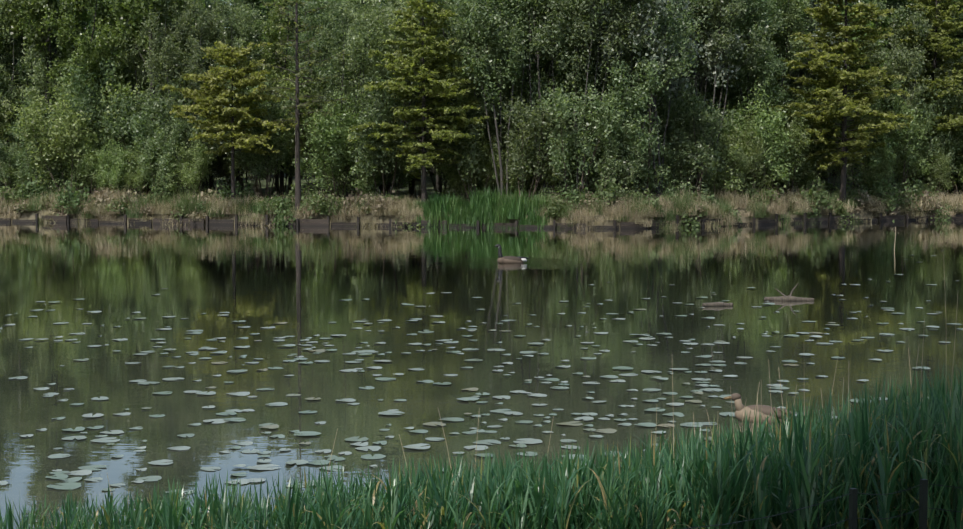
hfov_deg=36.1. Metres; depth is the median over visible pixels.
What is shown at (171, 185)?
bank bush
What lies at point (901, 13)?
tree
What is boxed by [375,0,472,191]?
tree
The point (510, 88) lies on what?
tree
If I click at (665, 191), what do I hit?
weed
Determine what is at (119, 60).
tree
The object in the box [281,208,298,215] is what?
weed
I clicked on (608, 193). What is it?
bush
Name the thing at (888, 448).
reed bed
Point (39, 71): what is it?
tree
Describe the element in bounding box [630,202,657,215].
weed
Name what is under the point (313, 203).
weed
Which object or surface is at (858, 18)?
tree
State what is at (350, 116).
bank shrub
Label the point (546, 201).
weed
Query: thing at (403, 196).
weed
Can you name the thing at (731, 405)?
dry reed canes
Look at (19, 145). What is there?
bank shrub
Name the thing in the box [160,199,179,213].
weed
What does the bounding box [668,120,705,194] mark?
bank shrub
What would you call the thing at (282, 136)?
bank shrub
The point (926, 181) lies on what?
bank bush
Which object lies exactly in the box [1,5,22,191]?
tree
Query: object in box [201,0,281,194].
tree
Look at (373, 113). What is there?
bank shrub
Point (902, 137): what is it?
bank shrub
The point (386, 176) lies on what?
bank shrub
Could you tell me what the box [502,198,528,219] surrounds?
iris plant
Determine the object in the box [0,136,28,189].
bank shrub
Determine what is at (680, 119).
bank shrub
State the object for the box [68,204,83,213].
weed
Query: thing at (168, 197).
weed
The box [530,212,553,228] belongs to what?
iris plant
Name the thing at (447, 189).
bank bush
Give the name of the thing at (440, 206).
iris plant
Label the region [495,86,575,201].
bank shrub
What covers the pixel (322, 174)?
bank shrub
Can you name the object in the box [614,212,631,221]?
weed
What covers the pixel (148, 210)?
weed
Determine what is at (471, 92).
tree
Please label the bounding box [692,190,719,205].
weed
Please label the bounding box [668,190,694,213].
weed
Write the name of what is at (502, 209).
iris plant
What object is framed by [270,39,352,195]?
tree
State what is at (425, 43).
cypress tree
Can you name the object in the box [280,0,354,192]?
tree
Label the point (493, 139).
bank shrub
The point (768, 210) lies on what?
weed
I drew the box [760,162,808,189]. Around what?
bank bush
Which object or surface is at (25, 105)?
shrub
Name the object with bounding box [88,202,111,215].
weed
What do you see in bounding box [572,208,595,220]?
weed
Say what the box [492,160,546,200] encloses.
bank bush
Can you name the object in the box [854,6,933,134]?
tree
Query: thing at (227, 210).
weed
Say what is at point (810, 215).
weed
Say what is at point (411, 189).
tree
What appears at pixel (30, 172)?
bank shrub
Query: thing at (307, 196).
weed
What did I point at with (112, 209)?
weed
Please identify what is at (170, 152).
bank shrub
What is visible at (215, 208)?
weed
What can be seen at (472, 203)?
iris plant
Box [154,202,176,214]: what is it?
weed
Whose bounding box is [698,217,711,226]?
weed
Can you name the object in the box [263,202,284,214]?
weed
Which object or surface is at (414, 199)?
weed
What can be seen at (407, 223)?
weed
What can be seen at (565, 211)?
weed
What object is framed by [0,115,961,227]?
ground
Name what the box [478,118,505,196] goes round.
bank shrub
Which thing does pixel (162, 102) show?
bank shrub
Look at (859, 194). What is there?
weed
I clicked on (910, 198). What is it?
weed
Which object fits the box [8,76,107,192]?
bank shrub
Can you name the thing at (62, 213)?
weed
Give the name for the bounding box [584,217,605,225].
weed
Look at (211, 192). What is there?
weed
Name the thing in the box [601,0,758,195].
tree
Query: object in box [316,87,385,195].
bank shrub
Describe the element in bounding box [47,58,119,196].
tree
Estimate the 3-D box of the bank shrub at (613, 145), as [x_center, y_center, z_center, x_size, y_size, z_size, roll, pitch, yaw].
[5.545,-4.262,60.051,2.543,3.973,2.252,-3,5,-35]
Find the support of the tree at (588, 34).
on the ground
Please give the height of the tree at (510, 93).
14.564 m
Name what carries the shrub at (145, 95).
on the ground
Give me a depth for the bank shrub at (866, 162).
71.31 m
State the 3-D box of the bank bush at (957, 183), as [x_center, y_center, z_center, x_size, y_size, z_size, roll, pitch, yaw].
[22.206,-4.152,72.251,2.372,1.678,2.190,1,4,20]
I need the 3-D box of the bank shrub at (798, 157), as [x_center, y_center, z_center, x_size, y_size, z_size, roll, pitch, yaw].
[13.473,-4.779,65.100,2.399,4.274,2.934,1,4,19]
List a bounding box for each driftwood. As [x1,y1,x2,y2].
[702,302,732,306]
[764,283,813,300]
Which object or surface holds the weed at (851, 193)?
on the ground
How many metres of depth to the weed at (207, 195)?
62.70 m
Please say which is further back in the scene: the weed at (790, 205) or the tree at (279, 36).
the tree at (279, 36)
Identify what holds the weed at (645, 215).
on the ground
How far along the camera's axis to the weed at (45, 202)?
64.62 m
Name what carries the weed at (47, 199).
on the ground
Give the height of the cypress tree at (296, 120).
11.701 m
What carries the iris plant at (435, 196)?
on the ground
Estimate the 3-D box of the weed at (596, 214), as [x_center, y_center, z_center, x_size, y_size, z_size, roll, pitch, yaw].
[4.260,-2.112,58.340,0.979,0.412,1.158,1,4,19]
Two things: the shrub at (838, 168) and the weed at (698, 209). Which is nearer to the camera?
the weed at (698, 209)
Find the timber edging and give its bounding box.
[0,213,962,228]
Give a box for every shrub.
[0,96,23,175]
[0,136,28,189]
[0,145,22,189]
[2,85,58,163]
[2,142,24,189]
[4,107,64,198]
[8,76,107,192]
[22,84,70,182]
[35,131,70,188]
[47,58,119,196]
[60,130,110,197]
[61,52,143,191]
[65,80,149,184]
[93,135,131,193]
[95,100,168,198]
[107,152,135,192]
[116,86,167,193]
[118,85,178,168]
[119,142,157,196]
[132,91,198,185]
[138,117,192,185]
[143,71,227,196]
[158,81,221,189]
[175,129,221,181]
[175,132,215,193]
[199,132,230,195]
[205,107,263,196]
[209,79,289,197]
[212,63,293,197]
[214,160,248,193]
[234,91,302,198]
[251,127,294,195]
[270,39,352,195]
[282,104,319,188]
[291,87,362,196]
[303,77,365,197]
[308,82,362,199]
[310,151,346,196]
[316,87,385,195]
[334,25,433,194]
[338,100,374,197]
[344,70,421,196]
[345,77,403,195]
[372,139,402,193]
[378,122,419,195]
[408,99,452,196]
[433,93,520,201]
[433,121,478,198]
[435,95,484,197]
[441,144,481,201]
[467,90,512,196]
[476,120,536,192]
[476,133,513,191]
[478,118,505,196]
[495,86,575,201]
[498,84,545,198]
[499,90,552,183]
[519,129,569,197]
[526,151,545,195]
[532,74,625,198]
[552,110,602,166]
[557,127,602,194]
[569,53,648,162]
[580,121,636,184]
[588,58,670,196]
[594,112,649,186]
[629,57,697,198]
[642,119,683,183]
[644,140,687,195]
[655,79,725,194]
[667,91,740,194]
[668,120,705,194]
[687,78,736,145]
[694,118,728,170]
[705,75,766,190]
[708,140,738,195]
[716,150,756,196]
[717,111,772,192]
[718,74,750,193]
[719,125,743,146]
[720,80,798,191]
[741,158,764,191]
[746,86,816,191]
[761,107,813,192]
[779,126,820,182]
[784,101,847,182]
[787,72,856,187]
[791,152,821,192]
[823,124,859,193]
[834,89,876,190]
[852,73,933,190]
[860,133,897,190]
[860,134,901,173]
[863,151,901,187]
[895,100,956,189]
[896,165,916,192]
[909,75,962,185]
[924,143,953,194]
[928,83,962,195]
[931,117,962,197]
[952,139,962,181]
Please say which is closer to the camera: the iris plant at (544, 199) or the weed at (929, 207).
the iris plant at (544, 199)
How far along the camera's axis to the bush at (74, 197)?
63.88 m
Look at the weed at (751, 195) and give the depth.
62.69 m
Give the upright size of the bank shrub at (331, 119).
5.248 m
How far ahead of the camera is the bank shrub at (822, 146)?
66.81 m
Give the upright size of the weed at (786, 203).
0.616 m
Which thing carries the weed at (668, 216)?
on the ground
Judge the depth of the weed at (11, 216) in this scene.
64.59 m
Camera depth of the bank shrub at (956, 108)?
70.09 m
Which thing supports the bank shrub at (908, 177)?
on the ground
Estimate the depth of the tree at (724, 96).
66.86 m
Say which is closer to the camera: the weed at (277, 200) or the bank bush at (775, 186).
the weed at (277, 200)
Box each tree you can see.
[0,0,36,191]
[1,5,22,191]
[8,47,63,113]
[10,3,90,193]
[12,3,57,191]
[40,0,142,192]
[52,14,92,92]
[74,0,145,42]
[87,0,120,59]
[100,0,147,193]
[115,0,208,115]
[126,0,176,192]
[138,0,227,194]
[160,41,300,202]
[162,0,225,193]
[186,0,255,188]
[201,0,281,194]
[221,0,263,176]
[231,0,289,181]
[248,0,349,211]
[251,0,300,190]
[252,0,323,195]
[253,0,319,193]
[279,0,389,178]
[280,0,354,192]
[298,0,318,59]
[312,0,359,110]
[334,3,429,193]
[347,0,488,201]
[356,0,380,182]
[359,0,442,196]
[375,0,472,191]
[381,0,480,195]
[382,1,453,196]
[421,0,502,188]
[457,0,558,191]
[467,55,558,192]
[469,8,557,191]
[486,5,598,195]
[543,0,635,133]
[589,0,707,199]
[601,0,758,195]
[673,0,742,195]
[679,23,748,195]
[707,0,792,191]
[726,0,816,188]
[731,0,861,185]
[768,0,913,204]
[787,2,842,186]
[805,0,896,100]
[805,30,863,184]
[827,0,888,172]
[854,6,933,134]
[856,0,911,110]
[856,0,938,111]
[874,0,962,190]
[884,0,962,97]
[890,0,961,186]
[905,16,962,195]
[924,0,962,192]
[952,1,962,69]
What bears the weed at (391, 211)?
on the ground
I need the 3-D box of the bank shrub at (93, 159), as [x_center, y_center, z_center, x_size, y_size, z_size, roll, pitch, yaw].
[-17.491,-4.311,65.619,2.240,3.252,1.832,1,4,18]
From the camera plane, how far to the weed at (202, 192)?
62.64 m
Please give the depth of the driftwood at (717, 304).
26.20 m
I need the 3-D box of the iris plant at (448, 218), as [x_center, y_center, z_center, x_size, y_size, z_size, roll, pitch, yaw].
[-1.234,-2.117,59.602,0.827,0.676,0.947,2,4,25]
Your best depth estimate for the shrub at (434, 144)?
66.99 m
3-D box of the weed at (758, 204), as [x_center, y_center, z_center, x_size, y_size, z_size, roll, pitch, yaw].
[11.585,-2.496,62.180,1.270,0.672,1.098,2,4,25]
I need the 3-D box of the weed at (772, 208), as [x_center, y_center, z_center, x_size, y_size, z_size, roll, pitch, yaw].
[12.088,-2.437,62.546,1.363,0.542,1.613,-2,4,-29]
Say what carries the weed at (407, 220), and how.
on the ground
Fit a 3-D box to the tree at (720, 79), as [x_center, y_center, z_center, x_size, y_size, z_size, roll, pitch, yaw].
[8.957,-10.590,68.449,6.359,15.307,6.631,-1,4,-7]
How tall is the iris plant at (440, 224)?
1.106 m
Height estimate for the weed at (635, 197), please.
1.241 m
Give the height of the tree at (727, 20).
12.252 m
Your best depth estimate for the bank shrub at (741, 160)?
62.72 m
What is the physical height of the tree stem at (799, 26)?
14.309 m
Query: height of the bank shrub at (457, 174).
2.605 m
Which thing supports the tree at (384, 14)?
on the ground
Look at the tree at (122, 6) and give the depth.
66.70 m
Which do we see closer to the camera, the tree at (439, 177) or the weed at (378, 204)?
the weed at (378, 204)
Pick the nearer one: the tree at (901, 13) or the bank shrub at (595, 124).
the bank shrub at (595, 124)
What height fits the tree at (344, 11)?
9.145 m
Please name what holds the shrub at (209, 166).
on the ground
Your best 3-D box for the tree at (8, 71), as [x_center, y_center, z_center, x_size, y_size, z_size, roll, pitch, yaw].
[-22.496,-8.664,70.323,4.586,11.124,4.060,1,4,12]
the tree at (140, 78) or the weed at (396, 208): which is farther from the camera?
the tree at (140, 78)
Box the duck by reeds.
[724,393,791,422]
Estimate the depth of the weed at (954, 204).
67.71 m
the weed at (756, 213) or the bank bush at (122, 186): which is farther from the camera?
the bank bush at (122, 186)
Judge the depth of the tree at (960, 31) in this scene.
74.64 m
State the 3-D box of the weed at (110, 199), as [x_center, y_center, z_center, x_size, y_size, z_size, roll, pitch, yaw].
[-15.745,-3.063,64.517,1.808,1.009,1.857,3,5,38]
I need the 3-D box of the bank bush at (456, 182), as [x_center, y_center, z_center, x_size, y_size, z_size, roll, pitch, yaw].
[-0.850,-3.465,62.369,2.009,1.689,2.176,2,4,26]
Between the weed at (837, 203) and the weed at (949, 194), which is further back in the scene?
the weed at (949, 194)
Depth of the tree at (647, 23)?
59.81 m
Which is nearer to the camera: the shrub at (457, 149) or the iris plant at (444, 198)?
the iris plant at (444, 198)
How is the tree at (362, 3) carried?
on the ground
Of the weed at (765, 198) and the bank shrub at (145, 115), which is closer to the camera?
the weed at (765, 198)
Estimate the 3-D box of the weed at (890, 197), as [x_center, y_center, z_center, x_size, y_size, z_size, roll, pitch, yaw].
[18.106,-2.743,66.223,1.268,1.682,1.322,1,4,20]
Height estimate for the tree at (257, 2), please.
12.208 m
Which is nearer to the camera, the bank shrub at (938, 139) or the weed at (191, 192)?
the weed at (191, 192)
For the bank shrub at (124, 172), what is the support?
on the ground
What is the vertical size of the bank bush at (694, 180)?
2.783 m
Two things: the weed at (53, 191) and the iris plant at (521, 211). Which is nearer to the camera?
the iris plant at (521, 211)
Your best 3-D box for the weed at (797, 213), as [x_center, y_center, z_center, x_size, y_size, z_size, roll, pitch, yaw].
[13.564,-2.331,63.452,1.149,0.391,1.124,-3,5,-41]
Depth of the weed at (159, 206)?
62.82 m
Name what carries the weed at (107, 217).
on the ground
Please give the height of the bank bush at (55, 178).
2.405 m
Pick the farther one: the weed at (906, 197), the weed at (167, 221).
the weed at (906, 197)
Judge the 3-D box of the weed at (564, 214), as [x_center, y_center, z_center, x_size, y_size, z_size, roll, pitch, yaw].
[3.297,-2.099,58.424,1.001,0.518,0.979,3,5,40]
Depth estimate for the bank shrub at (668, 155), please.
61.34 m
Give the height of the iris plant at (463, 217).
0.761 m
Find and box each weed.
[0,182,21,203]
[0,202,12,212]
[0,206,22,219]
[1,204,12,211]
[13,202,25,214]
[14,182,51,204]
[15,202,30,212]
[18,175,53,202]
[28,193,49,209]
[29,191,56,208]
[36,195,57,208]
[40,194,57,209]
[40,209,57,214]
[46,187,63,198]
[49,193,63,209]
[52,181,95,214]
[52,191,67,215]
[58,206,77,219]
[66,202,81,213]
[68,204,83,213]
[72,211,95,222]
[79,196,96,210]
[80,199,103,213]
[80,207,98,218]
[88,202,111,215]
[89,185,118,200]
[89,191,116,214]
[91,203,106,212]
[93,185,117,200]
[94,184,122,198]
[94,210,116,220]
[103,186,131,200]
[104,199,131,214]
[107,200,125,213]
[112,196,130,215]
[116,186,144,214]
[118,199,149,217]
[125,193,148,209]
[128,195,161,208]
[128,201,153,213]
[136,212,153,220]
[138,202,153,216]
[141,195,168,209]
[148,176,172,205]
[149,175,175,201]
[149,199,163,213]
[150,200,170,212]
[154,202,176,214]
[157,191,180,205]
[158,214,179,224]
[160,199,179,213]
[170,197,191,210]
[171,202,191,221]
[173,188,204,211]
[179,187,206,199]
[180,195,198,212]
[186,204,205,221]
[187,190,211,206]
[190,207,210,220]
[193,188,221,203]
[193,199,211,216]
[195,188,217,201]
[206,189,221,198]
[206,201,229,212]
[207,203,228,216]
[208,193,241,210]
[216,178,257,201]
[216,200,242,213]
[233,211,260,225]
[234,205,252,214]
[235,195,258,212]
[236,191,260,205]
[247,211,263,224]
[254,195,280,214]
[258,197,285,217]
[259,192,292,214]
[260,214,274,225]
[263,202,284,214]
[272,203,295,225]
[275,197,294,213]
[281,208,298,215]
[286,179,320,198]
[290,206,316,217]
[294,213,308,222]
[297,201,317,215]
[299,192,325,218]
[300,188,327,206]
[315,188,344,217]
[316,199,339,213]
[328,207,349,221]
[332,199,352,218]
[334,204,353,214]
[340,203,363,215]
[342,188,371,208]
[347,203,376,213]
[351,193,381,212]
[356,212,375,225]
[357,213,381,226]
[359,190,396,216]
[362,192,392,210]
[369,200,395,215]
[376,191,399,202]
[378,197,395,210]
[383,204,400,214]
[388,202,406,214]
[394,194,421,207]
[394,205,416,217]
[395,192,415,200]
[395,217,424,226]
[399,212,418,223]
[401,199,424,210]
[402,195,429,203]
[406,197,420,210]
[411,205,423,214]
[530,189,558,213]
[533,206,548,216]
[534,187,550,198]
[540,202,563,219]
[543,194,568,220]
[543,205,574,216]
[545,216,558,226]
[553,180,587,209]
[558,209,573,217]
[559,212,581,224]
[563,189,592,210]
[567,206,585,216]
[570,217,595,228]
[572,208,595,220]
[576,190,599,208]
[578,207,600,215]
[580,199,607,211]
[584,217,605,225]
[586,198,609,214]
[589,198,612,213]
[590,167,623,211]
[602,196,636,216]
[602,210,625,219]
[603,207,621,215]
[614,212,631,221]
[618,193,649,213]
[623,210,643,222]
[624,186,649,204]
[626,215,648,223]
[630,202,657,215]
[630,202,659,215]
[630,209,652,217]
[633,196,653,212]
[637,217,653,226]
[638,192,663,220]
[649,194,675,212]
[651,219,675,227]
[659,192,677,205]
[659,196,678,210]
[660,179,679,198]
[661,204,679,220]
[661,219,678,227]
[664,192,689,209]
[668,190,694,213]
[671,184,699,201]
[673,200,688,215]
[674,206,701,227]
[678,200,700,215]
[679,189,703,204]
[691,200,708,219]
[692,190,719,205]
[692,198,722,215]
[692,201,710,215]
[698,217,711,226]
[706,206,733,225]
[707,199,732,213]
[710,190,738,204]
[712,209,733,224]
[715,215,736,225]
[717,209,738,223]
[718,189,750,205]
[718,194,742,206]
[718,198,737,209]
[720,206,742,222]
[723,190,748,208]
[739,194,760,206]
[740,181,761,204]
[741,210,753,216]
[745,200,766,217]
[747,198,769,211]
[752,187,778,208]
[752,202,774,212]
[755,182,785,206]
[763,201,778,213]
[766,198,788,211]
[768,193,792,209]
[768,202,785,213]
[773,211,790,223]
[776,197,794,209]
[778,194,801,206]
[779,192,798,204]
[779,198,795,209]
[786,207,806,214]
[788,194,811,212]
[794,197,815,212]
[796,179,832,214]
[798,178,825,194]
[804,193,821,220]
[812,194,834,209]
[821,209,838,214]
[827,195,845,215]
[832,183,862,200]
[834,208,854,222]
[836,199,853,211]
[838,191,858,203]
[840,195,859,210]
[847,187,870,205]
[848,192,875,209]
[850,205,863,214]
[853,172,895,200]
[854,193,867,207]
[859,187,879,198]
[861,197,881,210]
[861,199,881,213]
[867,197,885,211]
[872,185,899,220]
[873,210,886,216]
[882,199,900,218]
[888,174,924,200]
[891,190,920,210]
[894,189,917,204]
[895,203,911,211]
[897,195,915,211]
[903,210,915,218]
[906,175,941,196]
[909,210,924,216]
[911,186,932,206]
[912,194,935,209]
[913,198,928,210]
[917,193,940,209]
[920,195,939,214]
[929,199,943,214]
[929,204,951,219]
[936,191,958,199]
[936,194,960,206]
[939,192,962,210]
[940,209,956,215]
[943,201,960,210]
[945,202,962,210]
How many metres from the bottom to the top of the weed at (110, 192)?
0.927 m
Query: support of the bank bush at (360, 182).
on the ground
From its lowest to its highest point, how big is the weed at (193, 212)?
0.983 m
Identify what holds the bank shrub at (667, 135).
on the ground
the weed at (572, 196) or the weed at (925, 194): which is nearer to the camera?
the weed at (572, 196)
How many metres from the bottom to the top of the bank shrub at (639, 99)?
6.148 m
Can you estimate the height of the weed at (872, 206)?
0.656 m
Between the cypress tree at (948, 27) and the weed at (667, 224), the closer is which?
the weed at (667, 224)
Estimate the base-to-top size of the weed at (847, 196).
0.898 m
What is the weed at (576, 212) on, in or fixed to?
on the ground
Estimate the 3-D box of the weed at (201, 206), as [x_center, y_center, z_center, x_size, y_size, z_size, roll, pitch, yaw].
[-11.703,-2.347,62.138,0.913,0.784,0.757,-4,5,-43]
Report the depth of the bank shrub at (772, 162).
63.70 m
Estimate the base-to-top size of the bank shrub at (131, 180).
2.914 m
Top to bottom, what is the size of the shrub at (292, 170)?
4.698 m
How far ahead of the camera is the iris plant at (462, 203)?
59.83 m
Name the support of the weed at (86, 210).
on the ground
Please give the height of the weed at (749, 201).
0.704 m
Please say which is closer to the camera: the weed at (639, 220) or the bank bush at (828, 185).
the weed at (639, 220)
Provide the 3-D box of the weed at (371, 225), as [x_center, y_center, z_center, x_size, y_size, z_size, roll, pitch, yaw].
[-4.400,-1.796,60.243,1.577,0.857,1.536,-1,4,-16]
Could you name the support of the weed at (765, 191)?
on the ground
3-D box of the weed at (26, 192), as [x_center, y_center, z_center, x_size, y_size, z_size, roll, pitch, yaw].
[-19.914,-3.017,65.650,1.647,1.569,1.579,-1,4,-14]
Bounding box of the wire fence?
[683,479,960,528]
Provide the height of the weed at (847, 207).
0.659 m
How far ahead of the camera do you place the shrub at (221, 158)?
68.54 m
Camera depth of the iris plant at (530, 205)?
58.88 m
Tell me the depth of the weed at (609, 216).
57.98 m
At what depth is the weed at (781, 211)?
62.48 m
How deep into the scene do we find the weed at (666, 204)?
59.22 m
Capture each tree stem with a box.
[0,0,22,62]
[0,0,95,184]
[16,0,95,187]
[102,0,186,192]
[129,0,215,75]
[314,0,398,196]
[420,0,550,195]
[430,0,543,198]
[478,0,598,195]
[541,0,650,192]
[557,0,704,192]
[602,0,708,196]
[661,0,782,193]
[738,0,814,194]
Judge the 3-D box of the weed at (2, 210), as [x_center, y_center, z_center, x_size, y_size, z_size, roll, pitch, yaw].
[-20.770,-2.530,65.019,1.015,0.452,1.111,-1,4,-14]
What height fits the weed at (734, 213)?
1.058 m
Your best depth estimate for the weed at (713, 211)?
60.21 m
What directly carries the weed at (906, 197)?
on the ground
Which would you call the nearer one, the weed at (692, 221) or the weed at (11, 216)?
the weed at (692, 221)
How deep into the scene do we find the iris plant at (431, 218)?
59.43 m
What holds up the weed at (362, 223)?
on the ground
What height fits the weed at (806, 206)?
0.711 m
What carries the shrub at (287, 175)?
on the ground
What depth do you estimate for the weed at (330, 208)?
60.48 m
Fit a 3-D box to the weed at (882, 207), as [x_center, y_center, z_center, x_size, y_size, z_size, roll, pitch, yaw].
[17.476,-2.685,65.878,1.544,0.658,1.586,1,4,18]
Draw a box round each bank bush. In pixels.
[2,167,40,187]
[3,164,31,191]
[34,152,75,191]
[50,151,100,195]
[77,142,121,194]
[108,165,128,194]
[121,134,171,195]
[137,157,180,193]
[146,159,183,199]
[171,156,215,194]
[315,171,353,196]
[326,152,381,201]
[353,172,380,193]
[441,163,479,197]
[447,163,486,199]
[474,124,546,197]
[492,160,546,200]
[546,160,601,198]
[554,138,641,201]
[619,141,673,196]
[636,125,709,196]
[682,166,715,194]
[696,144,755,198]
[704,153,742,194]
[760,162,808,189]
[773,180,804,194]
[793,156,825,192]
[793,172,833,191]
[837,137,900,199]
[898,173,939,185]
[918,167,959,191]
[936,163,962,196]
[948,126,962,182]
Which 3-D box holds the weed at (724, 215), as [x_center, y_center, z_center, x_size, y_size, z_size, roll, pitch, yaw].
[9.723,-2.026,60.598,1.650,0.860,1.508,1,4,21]
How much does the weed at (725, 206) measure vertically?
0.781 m
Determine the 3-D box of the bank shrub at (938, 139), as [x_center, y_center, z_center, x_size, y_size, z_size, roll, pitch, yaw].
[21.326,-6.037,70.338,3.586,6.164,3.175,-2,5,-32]
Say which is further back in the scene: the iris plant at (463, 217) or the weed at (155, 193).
the weed at (155, 193)
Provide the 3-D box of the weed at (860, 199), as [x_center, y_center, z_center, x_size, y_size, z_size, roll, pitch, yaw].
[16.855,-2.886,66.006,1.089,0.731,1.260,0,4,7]
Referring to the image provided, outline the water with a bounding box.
[0,220,962,528]
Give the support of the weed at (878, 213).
on the ground
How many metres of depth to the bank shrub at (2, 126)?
68.58 m
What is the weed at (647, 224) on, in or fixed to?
on the ground
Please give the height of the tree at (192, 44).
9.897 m
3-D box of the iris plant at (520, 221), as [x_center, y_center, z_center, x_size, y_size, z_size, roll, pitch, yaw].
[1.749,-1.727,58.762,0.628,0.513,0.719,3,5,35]
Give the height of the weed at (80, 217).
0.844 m
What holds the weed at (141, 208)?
on the ground
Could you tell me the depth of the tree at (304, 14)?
78.33 m
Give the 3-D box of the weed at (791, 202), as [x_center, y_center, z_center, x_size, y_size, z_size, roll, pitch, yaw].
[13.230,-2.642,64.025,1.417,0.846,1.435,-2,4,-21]
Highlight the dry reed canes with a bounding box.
[79,254,962,525]
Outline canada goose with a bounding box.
[494,244,528,262]
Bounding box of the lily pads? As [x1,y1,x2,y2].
[0,255,962,493]
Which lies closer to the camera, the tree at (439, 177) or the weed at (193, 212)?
the weed at (193, 212)
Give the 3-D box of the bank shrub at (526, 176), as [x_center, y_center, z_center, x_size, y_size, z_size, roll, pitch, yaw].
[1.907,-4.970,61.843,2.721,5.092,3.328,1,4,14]
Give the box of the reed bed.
[0,357,962,528]
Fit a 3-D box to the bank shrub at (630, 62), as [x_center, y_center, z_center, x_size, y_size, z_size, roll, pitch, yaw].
[5.389,-5.677,61.887,3.352,6.519,3.786,-1,4,-16]
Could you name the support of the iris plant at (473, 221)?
on the ground
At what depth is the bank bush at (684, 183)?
61.86 m
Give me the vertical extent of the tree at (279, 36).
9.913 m
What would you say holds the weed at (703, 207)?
on the ground
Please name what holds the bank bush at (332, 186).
on the ground
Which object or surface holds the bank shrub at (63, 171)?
on the ground
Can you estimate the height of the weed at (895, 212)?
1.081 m
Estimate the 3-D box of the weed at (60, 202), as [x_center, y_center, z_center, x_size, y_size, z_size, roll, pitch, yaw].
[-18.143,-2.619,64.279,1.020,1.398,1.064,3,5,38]
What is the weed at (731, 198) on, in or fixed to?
on the ground
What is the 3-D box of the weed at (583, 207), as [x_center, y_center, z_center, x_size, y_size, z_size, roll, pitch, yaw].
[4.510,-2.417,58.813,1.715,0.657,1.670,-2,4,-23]
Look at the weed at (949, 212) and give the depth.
67.46 m
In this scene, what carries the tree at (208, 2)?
on the ground
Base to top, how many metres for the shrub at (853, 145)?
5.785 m
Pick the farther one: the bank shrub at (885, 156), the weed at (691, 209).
the bank shrub at (885, 156)
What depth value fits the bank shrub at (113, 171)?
64.98 m
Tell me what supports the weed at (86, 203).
on the ground
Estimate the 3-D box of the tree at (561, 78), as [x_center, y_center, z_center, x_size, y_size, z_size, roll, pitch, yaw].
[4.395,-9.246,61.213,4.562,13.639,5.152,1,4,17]
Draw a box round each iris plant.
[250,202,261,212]
[414,215,425,226]
[415,200,423,210]
[421,200,437,216]
[423,195,445,209]
[424,190,453,206]
[425,202,453,225]
[426,219,458,227]
[430,194,454,216]
[439,192,455,206]
[444,192,469,213]
[444,205,461,220]
[445,204,467,225]
[453,206,468,222]
[454,197,467,212]
[460,201,486,225]
[465,190,497,217]
[467,184,498,209]
[474,191,498,212]
[477,204,495,223]
[490,204,509,222]
[495,184,527,209]
[495,196,522,216]
[500,190,526,205]
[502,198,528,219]
[512,206,524,216]
[518,216,529,226]
[520,193,543,213]
[520,214,533,226]
[524,207,542,220]
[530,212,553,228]
[531,197,550,211]
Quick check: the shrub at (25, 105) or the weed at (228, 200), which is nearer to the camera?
the weed at (228, 200)
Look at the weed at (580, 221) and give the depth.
57.89 m
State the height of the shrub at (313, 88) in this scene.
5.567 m
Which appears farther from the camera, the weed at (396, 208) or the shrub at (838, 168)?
the shrub at (838, 168)
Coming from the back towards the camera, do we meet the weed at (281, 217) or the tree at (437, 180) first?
the tree at (437, 180)
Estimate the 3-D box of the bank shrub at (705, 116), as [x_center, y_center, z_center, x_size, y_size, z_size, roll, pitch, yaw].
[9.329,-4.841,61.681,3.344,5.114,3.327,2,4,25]
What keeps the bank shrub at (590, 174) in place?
on the ground
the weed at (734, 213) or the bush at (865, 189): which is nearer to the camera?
the weed at (734, 213)
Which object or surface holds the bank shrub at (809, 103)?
on the ground
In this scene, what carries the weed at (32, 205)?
on the ground
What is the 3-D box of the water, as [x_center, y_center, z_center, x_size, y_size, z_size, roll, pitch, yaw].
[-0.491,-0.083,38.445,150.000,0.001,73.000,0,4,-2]
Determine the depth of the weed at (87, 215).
63.52 m
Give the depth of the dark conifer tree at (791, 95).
77.18 m
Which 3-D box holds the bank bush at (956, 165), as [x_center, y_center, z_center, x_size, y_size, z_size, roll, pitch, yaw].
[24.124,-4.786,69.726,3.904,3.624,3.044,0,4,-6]
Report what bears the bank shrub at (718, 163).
on the ground
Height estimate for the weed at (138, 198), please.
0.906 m
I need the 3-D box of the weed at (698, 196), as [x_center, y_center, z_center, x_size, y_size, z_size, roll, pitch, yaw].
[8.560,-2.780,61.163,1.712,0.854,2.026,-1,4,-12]
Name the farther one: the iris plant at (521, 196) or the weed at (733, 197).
the weed at (733, 197)
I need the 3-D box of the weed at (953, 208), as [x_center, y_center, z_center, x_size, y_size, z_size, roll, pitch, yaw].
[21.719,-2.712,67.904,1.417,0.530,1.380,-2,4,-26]
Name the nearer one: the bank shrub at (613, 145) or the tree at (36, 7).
the bank shrub at (613, 145)
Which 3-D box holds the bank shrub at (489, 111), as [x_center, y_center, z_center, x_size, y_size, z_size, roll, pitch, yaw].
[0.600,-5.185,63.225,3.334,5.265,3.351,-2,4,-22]
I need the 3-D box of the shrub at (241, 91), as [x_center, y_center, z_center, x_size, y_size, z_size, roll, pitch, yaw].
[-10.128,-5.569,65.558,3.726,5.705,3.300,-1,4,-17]
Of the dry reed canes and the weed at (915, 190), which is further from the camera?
the weed at (915, 190)
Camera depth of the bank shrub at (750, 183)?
64.55 m
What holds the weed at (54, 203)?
on the ground
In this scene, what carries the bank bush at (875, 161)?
on the ground
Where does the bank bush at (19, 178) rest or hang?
on the ground
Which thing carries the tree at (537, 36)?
on the ground

